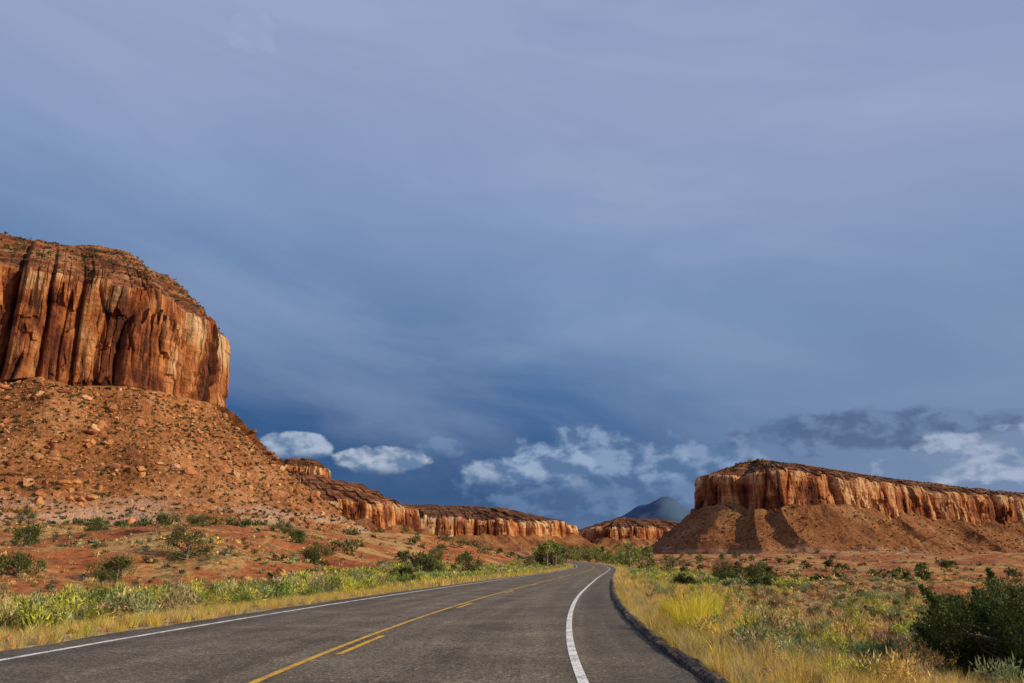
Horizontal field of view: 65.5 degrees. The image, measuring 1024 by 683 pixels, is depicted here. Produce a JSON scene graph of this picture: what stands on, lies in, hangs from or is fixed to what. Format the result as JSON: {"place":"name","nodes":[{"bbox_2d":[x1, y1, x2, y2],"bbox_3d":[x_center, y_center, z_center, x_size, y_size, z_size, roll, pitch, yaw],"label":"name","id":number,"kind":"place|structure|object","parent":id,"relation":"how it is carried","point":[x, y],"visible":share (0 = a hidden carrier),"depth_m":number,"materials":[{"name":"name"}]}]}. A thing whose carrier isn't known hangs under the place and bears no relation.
{"place":"outdoors","nodes":[
{"label":"outdoors","id":0,"kind":"place"},
{"bbox_2d":[0,575,508,650],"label":"verge grass","id":1,"kind":"structure","parent":0,"point":[119,623],"depth_m":18.10,"materials":[{"name":"yellow plant"}]},
{"bbox_2d":[0,559,703,682],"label":"asphalt road","id":2,"kind":"structure","parent":0,"point":[573,625],"depth_m":12.56,"materials":[{"name":"grey asphalt"}]},
{"bbox_2d":[0,523,1023,682],"bbox_3d":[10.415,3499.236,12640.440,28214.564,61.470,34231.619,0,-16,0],"label":"desert ground","id":3,"kind":"structure","parent":0,"point":[64,556],"depth_m":88.17,"materials":[{"name":"soil"}]},
{"bbox_2d":[0,550,48,577],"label":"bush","id":4,"kind":"object","parent":3,"relation":"on","point":[25,563],"visible":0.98,"depth_m":59.42,"materials":[{"name":"green plant"}]},
{"bbox_2d":[9,505,40,523],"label":"juniper tree","id":5,"kind":"object","parent":3,"relation":"on","point":[24,512],"visible":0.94,"depth_m":136.70,"materials":[{"name":"green plant"}]},
{"bbox_2d":[12,525,45,543],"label":"juniper tree","id":6,"kind":"object","parent":3,"relation":"on","point":[23,533],"visible":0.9,"depth_m":85.43,"materials":[{"name":"green plant"}]},
{"bbox_2d":[82,516,111,531],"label":"juniper tree","id":7,"kind":"object","parent":3,"relation":"on","point":[93,528],"visible":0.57,"depth_m":107.04,"materials":[{"name":"green plant"}]},
{"bbox_2d":[84,552,138,583],"bbox_3d":[-31.882,18.105,63.420,3.957,2.701,2.788,9,-18,-28],"label":"juniper tree","id":8,"kind":"object","parent":3,"relation":"on","point":[112,574],"visible":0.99,"depth_m":63.31,"materials":[{"name":"green plant"}]},
{"bbox_2d":[166,508,186,525],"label":"juniper tree","id":9,"kind":"object","parent":3,"relation":"on","point":[175,517],"visible":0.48,"depth_m":146.65,"materials":[{"name":"green plant"}]},
{"bbox_2d":[0,233,369,532],"bbox_3d":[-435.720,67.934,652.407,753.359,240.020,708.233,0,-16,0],"label":"sandstone butte","id":10,"kind":"object","parent":3,"relation":"on","point":[65,328],"visible":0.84,"depth_m":528.85,"materials":[{"name":"brown stone"}]},
{"bbox_2d":[0,231,223,333],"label":"clifftop shrubs","id":11,"kind":"object","parent":10,"relation":"on","point":[108,274],"visible":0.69,"depth_m":576.85,"materials":[{"name":"green plant"}]},
{"bbox_2d":[0,377,369,532],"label":"talus boulders","id":12,"kind":"object","parent":10,"relation":"on","point":[94,429],"visible":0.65,"depth_m":476.82,"materials":[{"name":"stone"}]},
{"bbox_2d":[0,379,370,532],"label":"talus shrubs","id":13,"kind":"object","parent":10,"relation":"on","point":[114,468],"visible":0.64,"depth_m":489.53,"materials":[{"name":"green plant"}]},
{"bbox_2d":[160,522,210,562],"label":"juniper tree","id":14,"kind":"object","parent":3,"relation":"on","point":[186,542],"visible":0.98,"depth_m":73.53,"materials":[{"name":"green plant"}]},
{"bbox_2d":[185,512,211,526],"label":"juniper tree","id":15,"kind":"object","parent":3,"relation":"on","point":[197,521],"visible":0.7,"depth_m":117.15,"materials":[{"name":"green plant"}]},
{"bbox_2d":[0,569,467,633],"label":"rabbitbrush","id":16,"kind":"object","parent":3,"relation":"on","point":[19,612],"visible":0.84,"depth_m":25.19,"materials":[{"name":"green plant"}]},
{"bbox_2d":[268,517,296,533],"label":"juniper tree","id":17,"kind":"object","parent":3,"relation":"on","point":[282,528],"visible":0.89,"depth_m":131.29,"materials":[{"name":"green plant"}]},
{"bbox_2d":[286,527,312,545],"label":"juniper tree","id":18,"kind":"object","parent":3,"relation":"on","point":[298,536],"visible":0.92,"depth_m":96.78,"materials":[{"name":"green plant"}]},
{"bbox_2d":[300,540,336,565],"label":"juniper tree","id":19,"kind":"object","parent":3,"relation":"on","point":[314,552],"visible":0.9,"depth_m":83.67,"materials":[{"name":"green plant"}]},
{"bbox_2d":[289,470,440,538],"bbox_3d":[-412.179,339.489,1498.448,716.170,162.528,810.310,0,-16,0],"label":"sandstone mesa","id":20,"kind":"structure","parent":3,"relation":"on","point":[363,505],"depth_m":1350.40,"materials":[{"name":"brown stone"}]},
{"bbox_2d":[281,458,330,478],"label":"sandstone dome","id":21,"kind":"structure","parent":20,"relation":"on","point":[310,466],"depth_m":1567.02,"materials":[{"name":"brown stone"}]},
{"bbox_2d":[386,563,419,580],"bbox_3d":[-7.320,15.870,53.731,2.139,1.854,2.052,-6,-17,19],"label":"juniper tree","id":22,"kind":"object","parent":3,"relation":"on","point":[404,570],"visible":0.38,"depth_m":53.56,"materials":[{"name":"green plant"}]},
{"bbox_2d":[411,550,444,574],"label":"juniper tree","id":23,"kind":"object","parent":3,"relation":"on","point":[429,564],"visible":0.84,"depth_m":78.62,"materials":[{"name":"green plant"}]},
{"bbox_2d":[427,547,443,560],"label":"juniper tree","id":24,"kind":"object","parent":3,"relation":"on","point":[439,555],"visible":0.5,"depth_m":144.43,"materials":[{"name":"green plant"}]},
{"bbox_2d":[450,552,485,572],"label":"juniper tree","id":25,"kind":"object","parent":3,"relation":"on","point":[468,565],"visible":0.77,"depth_m":88.47,"materials":[{"name":"green plant"}]},
{"bbox_2d":[403,504,605,554],"bbox_3d":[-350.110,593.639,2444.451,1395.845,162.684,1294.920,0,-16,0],"label":"sandstone mesa","id":26,"kind":"structure","parent":3,"relation":"on","point":[505,530],"depth_m":2140.37,"materials":[{"name":"brown stone"}]},
{"bbox_2d":[1,524,1013,681],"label":"desert stones","id":27,"kind":"object","parent":3,"relation":"on","point":[99,630],"visible":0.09,"depth_m":19.00,"materials":[{"name":"brown stone"}]},
{"bbox_2d":[0,567,1018,655],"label":"desert scrub","id":28,"kind":"object","parent":3,"relation":"on","point":[743,587],"visible":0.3,"depth_m":47.63,"materials":[{"name":"green plant"}]},
{"bbox_2d":[0,519,1023,581],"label":"desert scrub","id":29,"kind":"object","parent":3,"relation":"on","point":[212,541],"visible":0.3,"depth_m":89.23,"materials":[{"name":"green plant"}]},
{"bbox_2d":[1,521,1022,650],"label":"dry grass","id":30,"kind":"structure","parent":3,"relation":"on","point":[879,618],"depth_m":41.94,"materials":[{"name":"yellow plant"}]},
{"bbox_2d":[12,511,1022,581],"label":"distant shrubs","id":31,"kind":"object","parent":3,"relation":"on","point":[405,555],"visible":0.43,"depth_m":142.78,"materials":[{"name":"green plant"}]},
{"bbox_2d":[250,557,815,587],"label":"rabbitbrush","id":32,"kind":"object","parent":3,"relation":"on","point":[489,568],"visible":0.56,"depth_m":79.92,"materials":[{"name":"green plant"}]},
{"bbox_2d":[328,563,751,600],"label":"verge grass","id":33,"kind":"structure","parent":3,"relation":"on","point":[621,571],"depth_m":51.28,"materials":[{"name":"plant"}]},
{"bbox_2d":[531,539,655,567],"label":"distant trees","id":34,"kind":"object","parent":3,"relation":"on","point":[546,553],"visible":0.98,"depth_m":294.21,"materials":[{"name":"green plant"}]},
{"bbox_2d":[578,517,678,552],"bbox_3d":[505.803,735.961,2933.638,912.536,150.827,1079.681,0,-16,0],"label":"sandstone mesa","id":35,"kind":"structure","parent":3,"relation":"on","point":[611,534],"depth_m":2603.91,"materials":[{"name":"brown stone"}]},
{"bbox_2d":[611,578,730,682],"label":"asphalt kerb","id":36,"kind":"structure","parent":3,"relation":"on","point":[693,666],"depth_m":11.35,"materials":[{"name":"grey asphalt"}]},
{"bbox_2d":[669,573,698,586],"bbox_3d":[12.537,17.396,57.479,1.936,1.478,2.154,-9,-18,29],"label":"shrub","id":37,"kind":"object","parent":3,"relation":"on","point":[681,578],"visible":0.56,"depth_m":57.06,"materials":[{"name":"green plant"}]},
{"bbox_2d":[655,585,763,636],"bbox_3d":[4.314,6.039,18.294,2.155,1.063,8.940,-2,-16,8],"label":"golden bunchgrass","id":38,"kind":"object","parent":3,"relation":"on","point":[699,610],"visible":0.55,"depth_m":15.73,"materials":[{"name":"yellow plant"}]},
{"bbox_2d":[711,560,733,575],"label":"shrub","id":39,"kind":"object","parent":3,"relation":"on","point":[722,566],"visible":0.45,"depth_m":91.01,"materials":[{"name":"green plant"}]},
{"bbox_2d":[714,569,741,580],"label":"juniper tree","id":40,"kind":"object","parent":3,"relation":"on","point":[726,574],"visible":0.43,"depth_m":74.41,"materials":[{"name":"green plant"}]},
{"bbox_2d":[743,563,761,577],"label":"juniper tree","id":41,"kind":"object","parent":3,"relation":"on","point":[746,568],"visible":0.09,"depth_m":115.30,"materials":[{"name":"green plant"}]},
{"bbox_2d":[744,561,777,588],"bbox_3d":[17.872,17.040,57.467,2.652,2.284,2.264,0,-16,0],"label":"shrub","id":42,"kind":"object","parent":3,"relation":"on","point":[753,573],"visible":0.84,"depth_m":57.14,"materials":[{"name":"green plant"}]},
{"bbox_2d":[623,572,1023,682],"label":"sagebrush","id":43,"kind":"object","parent":3,"relation":"on","point":[881,646],"visible":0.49,"depth_m":12.96,"materials":[{"name":"green plant"}]},
{"bbox_2d":[641,458,1023,554],"bbox_3d":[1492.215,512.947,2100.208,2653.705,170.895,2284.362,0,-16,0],"label":"sandstone mesa","id":44,"kind":"structure","parent":3,"relation":"on","point":[757,494],"depth_m":1156.56,"materials":[{"name":"brown stone"}]},
{"bbox_2d":[654,504,1021,553],"bbox_3d":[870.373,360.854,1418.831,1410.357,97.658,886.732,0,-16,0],"label":"talus boulders","id":45,"kind":"object","parent":44,"relation":"on","point":[805,518],"visible":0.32,"depth_m":1140.22,"materials":[{"name":"stone"}]},
{"bbox_2d":[655,502,1023,553],"bbox_3d":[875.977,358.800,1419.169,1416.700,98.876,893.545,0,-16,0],"label":"talus shrubs","id":46,"kind":"object","parent":44,"relation":"on","point":[940,527],"visible":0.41,"depth_m":1142.71,"materials":[{"name":"green plant"}]},
{"bbox_2d":[714,458,1023,495],"bbox_3d":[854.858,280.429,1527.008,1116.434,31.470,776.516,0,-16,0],"label":"clifftop shrubs","id":47,"kind":"object","parent":44,"relation":"on","point":[773,462],"visible":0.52,"depth_m":1307.08,"materials":[{"name":"green plant"}]},
{"bbox_2d":[908,567,1023,682],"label":"juniper bush","id":48,"kind":"object","parent":3,"relation":"on","point":[951,624],"visible":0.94,"depth_m":12.19,"materials":[{"name":"green plant"}]},
{"bbox_2d":[0,0,1023,529],"label":"sky","id":49,"kind":"structure","parent":0,"point":[579,263],"materials":[{"name":"blue"}]},
{"bbox_2d":[617,497,690,522],"bbox_3d":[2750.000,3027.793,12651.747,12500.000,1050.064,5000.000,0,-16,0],"label":"distant mountains","id":50,"kind":"structure","parent":0,"point":[669,509],"depth_m":11792.14,"materials":[{"name":"blue stone"}]},
{"bbox_2d":[612,576,1023,682],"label":"verge grass","id":51,"kind":"structure","parent":0,"point":[730,669],"depth_m":10.60,"materials":[{"name":"yellow plant"}]}
]}

